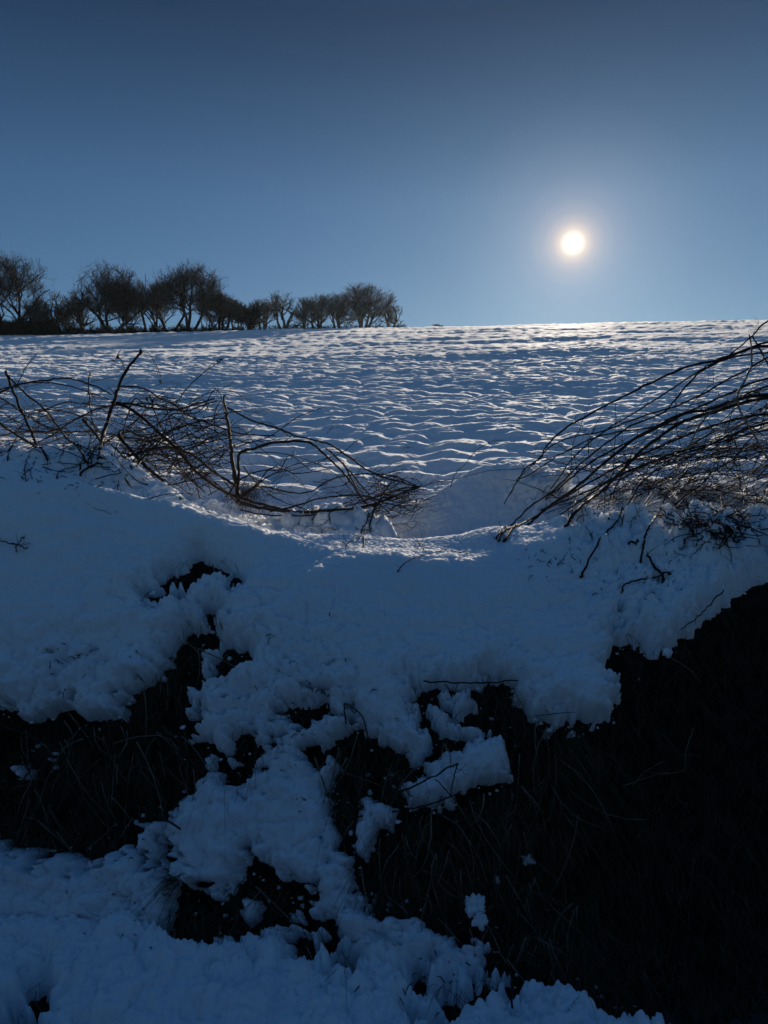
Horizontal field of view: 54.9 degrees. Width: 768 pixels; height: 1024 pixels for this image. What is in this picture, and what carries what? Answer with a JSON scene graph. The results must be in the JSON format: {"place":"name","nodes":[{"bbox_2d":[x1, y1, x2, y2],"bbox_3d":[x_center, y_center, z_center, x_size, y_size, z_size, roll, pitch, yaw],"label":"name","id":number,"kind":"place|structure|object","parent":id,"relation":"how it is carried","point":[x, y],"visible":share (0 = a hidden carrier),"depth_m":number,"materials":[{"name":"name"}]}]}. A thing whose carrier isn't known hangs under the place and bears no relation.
{"place":"outdoors","nodes":[
{"label":"outdoors","id":0,"kind":"place"},
{"bbox_2d":[210,468,274,517],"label":"dead grass","id":1,"kind":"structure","parent":0,"point":[253,496],"depth_m":5.04,"materials":[{"name":"brown plant"}]},
{"bbox_2d":[0,320,767,1023],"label":"snow ground","id":2,"kind":"structure","parent":0,"point":[80,576],"depth_m":2.96,"materials":[{"name":"white snow"}]},
{"bbox_2d":[0,534,30,552],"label":"twig","id":3,"kind":"object","parent":2,"relation":"on","point":[17,544],"visible":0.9,"depth_m":3.05,"materials":[{"name":"brown wood"}]},
{"bbox_2d":[16,453,32,481],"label":"twig","id":4,"kind":"object","parent":2,"relation":"on","point":[26,470],"visible":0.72,"depth_m":3.35,"materials":[{"name":"brown wood"}]},
{"bbox_2d":[0,250,58,332],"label":"leafless tree","id":5,"kind":"object","parent":2,"relation":"on","point":[14,283],"visible":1,"depth_m":58.20,"materials":[{"name":"brown plant"}]},
{"bbox_2d":[0,311,64,334],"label":"hedge","id":6,"kind":"object","parent":2,"relation":"on","point":[25,326],"visible":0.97,"depth_m":58.45,"materials":[{"name":"brown plant"}]},
{"bbox_2d":[21,297,54,320],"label":"bare shrub","id":7,"kind":"object","parent":2,"relation":"on","point":[35,314],"visible":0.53,"depth_m":61.87,"materials":[{"name":"brown plant"}]},
{"bbox_2d":[0,721,85,805],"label":"twig","id":8,"kind":"object","parent":2,"relation":"on","point":[7,798],"visible":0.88,"depth_m":2.62,"materials":[{"name":"brown wood"}]},
{"bbox_2d":[43,291,69,325],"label":"leafless tree","id":9,"kind":"object","parent":2,"relation":"on","point":[57,308],"visible":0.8,"depth_m":62.59,"materials":[{"name":"brown plant"}]},
{"bbox_2d":[52,303,77,330],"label":"bare shrub","id":10,"kind":"object","parent":2,"relation":"on","point":[65,323],"visible":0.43,"depth_m":63.56,"materials":[{"name":"brown plant"}]},
{"bbox_2d":[0,351,156,472],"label":"bramble bush","id":11,"kind":"object","parent":2,"relation":"on","point":[27,425],"visible":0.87,"depth_m":4.03,"materials":[{"name":"brown plant"}]},
{"bbox_2d":[61,284,97,327],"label":"leafless tree","id":12,"kind":"object","parent":2,"relation":"on","point":[80,318],"visible":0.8,"depth_m":61.66,"materials":[{"name":"brown plant"}]},
{"bbox_2d":[56,460,102,478],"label":"twig","id":13,"kind":"object","parent":2,"relation":"on","point":[83,470],"visible":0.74,"depth_m":3.48,"materials":[{"name":"brown wood"}]},
{"bbox_2d":[0,721,180,829],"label":"twig","id":14,"kind":"object","parent":2,"relation":"on","point":[90,776],"visible":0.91,"depth_m":2.61,"materials":[{"name":"brown wood"}]},
{"bbox_2d":[86,820,120,851],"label":"twig","id":15,"kind":"object","parent":2,"relation":"on","point":[102,836],"visible":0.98,"depth_m":2.56,"materials":[{"name":"brown wood"}]},
{"bbox_2d":[67,260,150,332],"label":"leafless tree","id":16,"kind":"object","parent":2,"relation":"on","point":[114,292],"visible":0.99,"depth_m":60.52,"materials":[{"name":"brown plant"}]},
{"bbox_2d":[113,289,147,328],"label":"leafless tree","id":17,"kind":"object","parent":2,"relation":"on","point":[137,318],"visible":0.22,"depth_m":62.64,"materials":[{"name":"brown plant"}]},
{"bbox_2d":[130,272,157,329],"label":"leafless tree","id":18,"kind":"object","parent":2,"relation":"on","point":[142,293],"visible":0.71,"depth_m":61.47,"materials":[{"name":"brown plant"}]},
{"bbox_2d":[134,704,171,763],"bbox_3d":[-0.814,0.792,2.653,0.153,0.192,0.063,1,4,15],"label":"twig","id":19,"kind":"object","parent":2,"relation":"on","point":[144,730],"visible":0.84,"depth_m":2.67,"materials":[{"name":"brown wood"}]},
{"bbox_2d":[60,322,246,334],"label":"hedge","id":20,"kind":"object","parent":2,"relation":"on","point":[71,329],"visible":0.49,"depth_m":59.61,"materials":[{"name":"brown plant"}]},
{"bbox_2d":[137,283,178,327],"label":"leafless tree","id":21,"kind":"object","parent":2,"relation":"on","point":[165,311],"visible":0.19,"depth_m":62.75,"materials":[{"name":"brown plant"}]},
{"bbox_2d":[145,277,195,330],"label":"leafless tree","id":22,"kind":"object","parent":2,"relation":"on","point":[160,309],"visible":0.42,"depth_m":60.71,"materials":[{"name":"brown plant"}]},
{"bbox_2d":[0,349,369,513],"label":"bramble bush","id":23,"kind":"object","parent":2,"relation":"on","point":[162,438],"visible":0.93,"depth_m":4.07,"materials":[{"name":"brown plant"}]},
{"bbox_2d":[150,258,228,329],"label":"leafless tree","id":24,"kind":"object","parent":2,"relation":"on","point":[182,286],"visible":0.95,"depth_m":59.13,"materials":[{"name":"brown plant"}]},
{"bbox_2d":[188,286,220,326],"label":"leafless tree","id":25,"kind":"object","parent":2,"relation":"on","point":[199,313],"visible":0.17,"depth_m":63.13,"materials":[{"name":"brown plant"}]},
{"bbox_2d":[200,292,240,329],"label":"leafless tree","id":26,"kind":"object","parent":2,"relation":"on","point":[222,310],"visible":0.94,"depth_m":61.54,"materials":[{"name":"brown plant"}]},
{"bbox_2d":[226,299,249,328],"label":"leafless tree","id":27,"kind":"object","parent":2,"relation":"on","point":[239,318],"visible":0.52,"depth_m":63.49,"materials":[{"name":"brown plant"}]},
{"bbox_2d":[232,304,264,329],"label":"leafless tree","id":28,"kind":"object","parent":2,"relation":"on","point":[253,315],"visible":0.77,"depth_m":64.73,"materials":[{"name":"brown plant"}]},
{"bbox_2d":[249,298,279,329],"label":"leafless tree","id":29,"kind":"object","parent":2,"relation":"on","point":[264,316],"visible":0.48,"depth_m":67.61,"materials":[{"name":"brown plant"}]},
{"bbox_2d":[260,290,303,328],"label":"leafless tree","id":30,"kind":"object","parent":2,"relation":"on","point":[277,306],"visible":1,"depth_m":65.93,"materials":[{"name":"brown plant"}]},
{"bbox_2d":[285,297,320,328],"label":"leafless tree","id":31,"kind":"object","parent":2,"relation":"on","point":[305,309],"visible":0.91,"depth_m":67.89,"materials":[{"name":"brown plant"}]},
{"bbox_2d":[297,293,341,327],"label":"leafless tree","id":32,"kind":"object","parent":2,"relation":"on","point":[320,304],"visible":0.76,"depth_m":68.66,"materials":[{"name":"brown plant"}]},
{"bbox_2d":[235,319,406,329],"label":"hedge","id":33,"kind":"object","parent":2,"relation":"on","point":[295,326],"visible":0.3,"depth_m":67.79,"materials":[{"name":"brown plant"}]},
{"bbox_2d":[325,747,339,813],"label":"twig","id":34,"kind":"object","parent":2,"relation":"on","point":[331,782],"visible":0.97,"depth_m":2.46,"materials":[{"name":"brown wood"}]},
{"bbox_2d":[324,292,355,327],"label":"leafless tree","id":35,"kind":"object","parent":2,"relation":"on","point":[338,316],"visible":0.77,"depth_m":69.27,"materials":[{"name":"brown plant"}]},
{"bbox_2d":[343,703,372,747],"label":"twig","id":36,"kind":"object","parent":2,"relation":"on","point":[344,704],"visible":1,"depth_m":2.58,"materials":[{"name":"brown wood"}]},
{"bbox_2d":[335,281,396,327],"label":"leafless tree","id":37,"kind":"object","parent":2,"relation":"on","point":[359,309],"visible":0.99,"depth_m":68.47,"materials":[{"name":"grey plant"}]},
{"bbox_2d":[376,303,402,325],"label":"leafless tree","id":38,"kind":"object","parent":2,"relation":"on","point":[390,314],"visible":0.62,"depth_m":70.52,"materials":[{"name":"brown plant"}]},
{"bbox_2d":[381,844,407,913],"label":"twig","id":39,"kind":"object","parent":2,"relation":"on","point":[381,878],"visible":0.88,"depth_m":2.38,"materials":[{"name":"brown wood"}]},
{"bbox_2d":[349,791,460,817],"bbox_3d":[0.067,0.973,2.453,0.377,0.118,0.065,0,4,6],"label":"twig","id":40,"kind":"object","parent":2,"relation":"on","point":[415,807],"visible":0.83,"depth_m":2.44,"materials":[{"name":"brown wood"}]},
{"bbox_2d":[420,862,433,932],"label":"twig","id":41,"kind":"object","parent":2,"relation":"on","point":[425,903],"visible":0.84,"depth_m":2.34,"materials":[{"name":"brown wood"}]},
{"bbox_2d":[419,814,435,859],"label":"twig","id":42,"kind":"object","parent":2,"relation":"on","point":[420,826],"visible":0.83,"depth_m":2.40,"materials":[{"name":"brown wood"}]},
{"bbox_2d":[397,551,466,571],"bbox_3d":[0.183,0.237,3.172,0.399,0.119,0.103,-3,5,-34],"label":"bramble cane","id":43,"kind":"object","parent":2,"relation":"on","point":[425,554],"visible":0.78,"depth_m":3.18,"materials":[{"name":"brown plant"}]},
{"bbox_2d":[423,674,517,693],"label":"twig","id":44,"kind":"object","parent":2,"relation":"on","point":[457,683],"visible":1,"depth_m":2.66,"materials":[{"name":"brown wood"}]},
{"bbox_2d":[450,440,501,487],"bbox_3d":[0.547,-0.287,4.394,0.311,0.286,0.031,0,4,-3],"label":"bramble cane","id":45,"kind":"object","parent":2,"relation":"on","point":[469,458],"visible":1,"depth_m":4.39,"materials":[{"name":"brown plant"}]},
{"bbox_2d":[487,924,507,964],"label":"twig","id":46,"kind":"object","parent":2,"relation":"on","point":[497,944],"visible":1,"depth_m":2.25,"materials":[{"name":"brown wood"}]},
{"bbox_2d":[579,509,592,539],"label":"twig","id":47,"kind":"object","parent":2,"relation":"on","point":[585,526],"visible":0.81,"depth_m":3.39,"materials":[{"name":"brown wood"}]},
{"bbox_2d":[570,452,676,577],"bbox_3d":[1.136,-0.004,3.549,0.166,0.601,1.156,3,5,39],"label":"broken stick","id":48,"kind":"object","parent":2,"relation":"on","point":[608,529],"visible":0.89,"depth_m":3.51,"materials":[{"name":"brown wood"}]},
{"bbox_2d":[620,566,670,592],"bbox_3d":[1.068,0.299,3.059,0.281,0.126,0.073,-2,5,-28],"label":"broken stick","id":49,"kind":"object","parent":2,"relation":"on","point":[669,572],"visible":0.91,"depth_m":3.05,"materials":[{"name":"brown wood"}]},
{"bbox_2d":[628,539,664,583],"bbox_3d":[1.160,0.234,3.193,0.113,0.225,0.245,-2,4,-22],"label":"broken stick","id":50,"kind":"object","parent":2,"relation":"on","point":[653,564],"visible":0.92,"depth_m":3.16,"materials":[{"name":"brown wood"}]},
{"bbox_2d":[671,657,700,682],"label":"twig","id":51,"kind":"object","parent":2,"relation":"on","point":[687,668],"visible":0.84,"depth_m":2.82,"materials":[{"name":"brown wood"}]},
{"bbox_2d":[681,589,723,628],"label":"twig","id":52,"kind":"object","parent":2,"relation":"on","point":[715,597],"visible":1,"depth_m":2.95,"materials":[{"name":"brown wood"}]},
{"bbox_2d":[650,486,767,567],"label":"dead undergrowth","id":53,"kind":"object","parent":2,"relation":"on","point":[728,529],"visible":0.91,"depth_m":3.35,"materials":[{"name":"brown plant"}]},
{"bbox_2d":[0,561,767,1023],"bbox_3d":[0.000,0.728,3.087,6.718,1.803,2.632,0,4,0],"label":"bank ground","id":54,"kind":"structure","parent":0,"point":[652,751],"depth_m":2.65,"materials":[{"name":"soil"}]},
{"bbox_2d":[121,866,194,923],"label":"dead grass","id":55,"kind":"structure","parent":54,"relation":"on","point":[171,880],"depth_m":2.37,"materials":[{"name":"brown plant"}]},
{"bbox_2d":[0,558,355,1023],"bbox_3d":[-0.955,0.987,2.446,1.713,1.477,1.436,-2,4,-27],"label":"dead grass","id":56,"kind":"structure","parent":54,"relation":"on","point":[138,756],"depth_m":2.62,"materials":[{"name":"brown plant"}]},
{"bbox_2d":[221,407,446,546],"bbox_3d":[-0.146,-0.197,4.143,1.191,0.792,1.430,-3,5,-37],"label":"arching bramble","id":57,"kind":"object","parent":54,"relation":"on","point":[398,495],"visible":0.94,"depth_m":4.28,"materials":[{"name":"brown plant"}]},
{"bbox_2d":[215,395,240,502],"bbox_3d":[-0.864,-0.349,4.111,0.120,0.606,0.104,0,4,0],"label":"broken stick","id":58,"kind":"object","parent":57,"relation":"on","point":[234,474],"visible":0.9,"depth_m":4.14,"materials":[{"name":"brown wood"}]},
{"bbox_2d":[415,455,597,489],"bbox_3d":[0.754,-0.244,4.516,1.174,0.210,0.063,-1,4,-9],"label":"bramble cane","id":59,"kind":"object","parent":57,"relation":"on","point":[501,472],"visible":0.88,"depth_m":4.50,"materials":[{"name":"brown plant"}]},
{"bbox_2d":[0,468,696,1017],"bbox_3d":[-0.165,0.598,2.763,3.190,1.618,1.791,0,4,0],"label":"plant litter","id":60,"kind":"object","parent":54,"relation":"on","point":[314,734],"visible":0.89,"depth_m":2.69,"materials":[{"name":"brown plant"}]},
{"bbox_2d":[3,567,759,1012],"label":"snow crumbs","id":61,"kind":"object","parent":54,"relation":"on","point":[687,631],"visible":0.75,"depth_m":2.60,"materials":[{"name":"white snow"}]},
{"bbox_2d":[355,751,408,774],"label":"twig","id":62,"kind":"object","parent":54,"relation":"on","point":[381,762],"visible":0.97,"depth_m":2.56,"materials":[{"name":"brown wood"}]},
{"bbox_2d":[327,701,646,991],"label":"dead stems","id":63,"kind":"object","parent":54,"relation":"on","point":[505,875],"visible":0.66,"depth_m":2.44,"materials":[{"name":"brown plant"}]},
{"bbox_2d":[351,763,464,811],"bbox_3d":[0.077,0.919,2.453,0.385,0.193,0.075,1,4,10],"label":"twig","id":64,"kind":"object","parent":63,"relation":"on","point":[405,789],"visible":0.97,"depth_m":2.44,"materials":[{"name":"brown wood"}]},
{"bbox_2d":[434,779,492,906],"bbox_3d":[0.278,1.067,2.441,0.194,0.390,0.122,2,5,28],"label":"twig","id":65,"kind":"object","parent":63,"relation":"on","point":[472,828],"visible":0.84,"depth_m":2.44,"materials":[{"name":"brown wood"}]},
{"bbox_2d":[464,893,485,917],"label":"snow clump","id":66,"kind":"object","parent":63,"relation":"on","point":[474,903],"visible":0.98,"depth_m":2.31,"materials":[{"name":"white snow"}]},
{"bbox_2d":[471,911,488,930],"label":"snow clump","id":67,"kind":"object","parent":63,"relation":"on","point":[480,921],"visible":1,"depth_m":2.28,"materials":[{"name":"white snow"}]},
{"bbox_2d":[486,838,539,901],"bbox_3d":[0.412,1.190,2.466,0.052,0.107,0.323,4,5,42],"label":"twig","id":68,"kind":"object","parent":63,"relation":"on","point":[510,870],"visible":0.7,"depth_m":2.49,"materials":[{"name":"brown wood"}]},
{"bbox_2d":[521,854,535,865],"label":"snow clump","id":69,"kind":"object","parent":63,"relation":"on","point":[528,859],"visible":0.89,"depth_m":2.49,"materials":[{"name":"white snow"}]},
{"bbox_2d":[510,855,529,1008],"bbox_3d":[0.401,1.270,2.225,0.036,0.190,0.602,1,4,15],"label":"twig","id":70,"kind":"object","parent":54,"relation":"on","point":[511,985],"visible":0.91,"depth_m":2.24,"materials":[{"name":"brown wood"}]},
{"bbox_2d":[535,704,574,716],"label":"twig","id":71,"kind":"object","parent":54,"relation":"on","point":[554,713],"visible":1,"depth_m":2.56,"materials":[{"name":"brown wood"}]},
{"bbox_2d":[488,341,767,541],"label":"fallen bramble","id":72,"kind":"object","parent":54,"relation":"on","point":[763,396],"visible":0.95,"depth_m":3.94,"materials":[{"name":"brown plant"}]},
{"bbox_2d":[507,358,767,530],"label":"fallen bramble","id":73,"kind":"object","parent":54,"relation":"on","point":[753,447],"visible":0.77,"depth_m":4.14,"materials":[{"name":"brown plant"}]},
{"bbox_2d":[623,727,702,785],"bbox_3d":[0.996,0.885,2.675,0.410,0.136,0.061,-2,4,-27],"label":"twig","id":74,"kind":"object","parent":54,"relation":"on","point":[661,762],"visible":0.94,"depth_m":2.69,"materials":[{"name":"brown wood"}]},
{"bbox_2d":[639,467,690,562],"bbox_3d":[1.318,0.013,3.582,0.139,0.449,0.874,3,5,33],"label":"broken stick","id":75,"kind":"object","parent":54,"relation":"on","point":[644,540],"visible":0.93,"depth_m":3.36,"materials":[{"name":"brown wood"}]},
{"bbox_2d":[662,648,672,657],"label":"snow clump","id":76,"kind":"object","parent":54,"relation":"on","point":[667,652],"visible":1,"depth_m":2.77,"materials":[{"name":"white snow"}]},
{"bbox_2d":[588,635,767,1023],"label":"dead stems","id":77,"kind":"object","parent":54,"relation":"on","point":[649,895],"visible":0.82,"depth_m":2.50,"materials":[{"name":"brown plant"}]},
{"bbox_2d":[600,320,767,504],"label":"hooked bramble","id":78,"kind":"object","parent":54,"relation":"on","point":[738,404],"visible":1,"depth_m":3.77,"materials":[{"name":"plant"}]},
{"bbox_2d":[0,0,767,329],"label":"sky","id":79,"kind":"structure","parent":0,"point":[474,162],"materials":[{"name":"blue"}]},
{"bbox_2d":[617,1007,767,1023],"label":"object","id":80,"kind":"structure","parent":0,"point":[753,1018],"depth_m":2.26,"materials":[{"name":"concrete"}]}
]}

